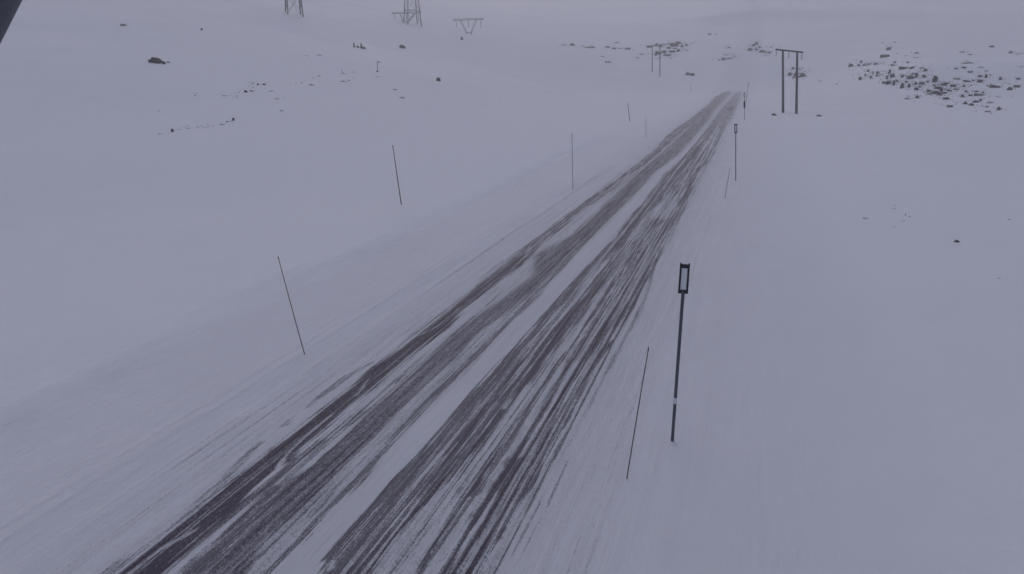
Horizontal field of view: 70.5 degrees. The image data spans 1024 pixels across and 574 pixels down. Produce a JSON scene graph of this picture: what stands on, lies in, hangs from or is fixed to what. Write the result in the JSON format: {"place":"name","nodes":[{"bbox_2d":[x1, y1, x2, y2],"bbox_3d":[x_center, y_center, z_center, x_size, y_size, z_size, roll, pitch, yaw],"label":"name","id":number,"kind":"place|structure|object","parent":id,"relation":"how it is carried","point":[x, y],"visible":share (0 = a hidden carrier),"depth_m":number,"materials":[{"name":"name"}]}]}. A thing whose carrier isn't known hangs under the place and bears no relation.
{"place":"outdoors","nodes":[
{"label":"outdoors","id":0,"kind":"place"},
{"bbox_2d":[1,86,752,573],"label":"road","id":1,"kind":"structure","parent":0,"point":[475,414],"depth_m":16.74,"materials":[{"name":"white snow"}]},
{"bbox_2d":[0,0,1023,573],"bbox_3d":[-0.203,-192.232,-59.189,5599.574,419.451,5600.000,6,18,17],"label":"snow field","id":2,"kind":"structure","parent":0,"point":[850,388],"depth_m":36.76,"materials":[{"name":"white snow"}]},
{"bbox_2d":[0,0,21,43],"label":"camera mast","id":3,"kind":"object","parent":2,"relation":"on","point":[8,9],"depth_m":1.00,"materials":[{"name":"paint"}]},
{"bbox_2d":[148,57,161,63],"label":"snow dusted rock","id":4,"kind":"object","parent":2,"relation":"on","point":[155,60],"visible":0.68,"depth_m":111.25,"materials":[{"name":"grey stone"}]},
{"bbox_2d":[278,257,304,354],"bbox_3d":[-6.127,0.655,20.248,0.550,3.112,0.044,0,17,0],"label":"snow stake","id":5,"kind":"object","parent":2,"relation":"on","point":[291,308],"visible":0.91,"depth_m":20.23,"materials":[{"name":"wood"}]},
{"bbox_2d":[285,0,303,16],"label":"lattice pylon","id":6,"kind":"object","parent":2,"relation":"on","point":[300,5],"visible":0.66,"depth_m":215.44,"materials":[{"name":"metal"}]},
{"bbox_2d":[392,145,401,204],"bbox_3d":[-6.533,-6.224,41.356,0.420,3.658,0.073,0,17,-1],"label":"snow stake","id":7,"kind":"object","parent":2,"relation":"on","point":[397,176],"visible":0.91,"depth_m":41.31,"materials":[{"name":"wood"}]},
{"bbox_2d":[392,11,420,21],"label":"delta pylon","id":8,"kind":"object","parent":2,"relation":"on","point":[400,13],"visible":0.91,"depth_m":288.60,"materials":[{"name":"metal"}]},
{"bbox_2d":[403,0,421,26],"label":"lattice pylon","id":9,"kind":"object","parent":2,"relation":"on","point":[407,10],"visible":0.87,"depth_m":287.15,"materials":[{"name":"metal"}]},
{"bbox_2d":[453,18,483,34],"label":"delta pylon","id":10,"kind":"object","parent":2,"relation":"on","point":[476,19],"visible":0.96,"depth_m":287.67,"materials":[{"name":"metal"}]},
{"bbox_2d":[572,149,572,183],"bbox_3d":[3.955,-8.032,47.388,0.214,3.913,0.066,0,17,-1],"label":"snow stake","id":11,"kind":"object","parent":2,"relation":"on","point":[572,166],"visible":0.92,"depth_m":47.40,"materials":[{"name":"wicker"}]},
{"bbox_2d":[176,32,1022,221],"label":"heather","id":12,"kind":"object","parent":2,"relation":"on","point":[838,81],"visible":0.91,"depth_m":172.91,"materials":[{"name":"brown plant"}]},
{"bbox_2d":[626,347,648,478],"bbox_3d":[2.428,2.602,14.156,0.330,3.074,0.040,0,17,0],"label":"snow stake","id":13,"kind":"object","parent":2,"relation":"on","point":[637,414],"visible":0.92,"depth_m":14.12,"materials":[{"name":"wood"}]},
{"bbox_2d":[647,43,672,76],"bbox_3d":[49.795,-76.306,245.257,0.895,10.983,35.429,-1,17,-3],"label":"timber pylon","id":14,"kind":"object","parent":2,"relation":"on","point":[659,59],"visible":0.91,"depth_m":246.81,"materials":[{"name":"brown wood"}]},
{"bbox_2d":[671,262,689,441],"bbox_3d":[3.523,1.592,15.394,0.203,4.351,0.082,6,18,17],"label":"reflector post","id":15,"kind":"object","parent":2,"relation":"on","point":[684,272],"visible":0.94,"depth_m":15.11,"materials":[{"name":"black plastic"}]},
{"bbox_2d":[734,124,736,180],"bbox_3d":[15.613,-9.257,50.696,0.523,4.266,0.101,1,17,3],"label":"reflector post","id":16,"kind":"object","parent":2,"relation":"on","point":[735,128],"visible":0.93,"depth_m":50.45,"materials":[{"name":"black plastic"}]},
{"bbox_2d":[775,49,802,113],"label":"timber pylon","id":17,"kind":"object","parent":2,"relation":"on","point":[796,93],"visible":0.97,"depth_m":123.50,"materials":[{"name":"brown wood"}]},
{"bbox_2d":[932,76,937,81],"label":"snow dusted rock","id":18,"kind":"object","parent":2,"relation":"on","point":[934,78],"visible":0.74,"depth_m":165.89,"materials":[{"name":"grey stone"}]}
]}

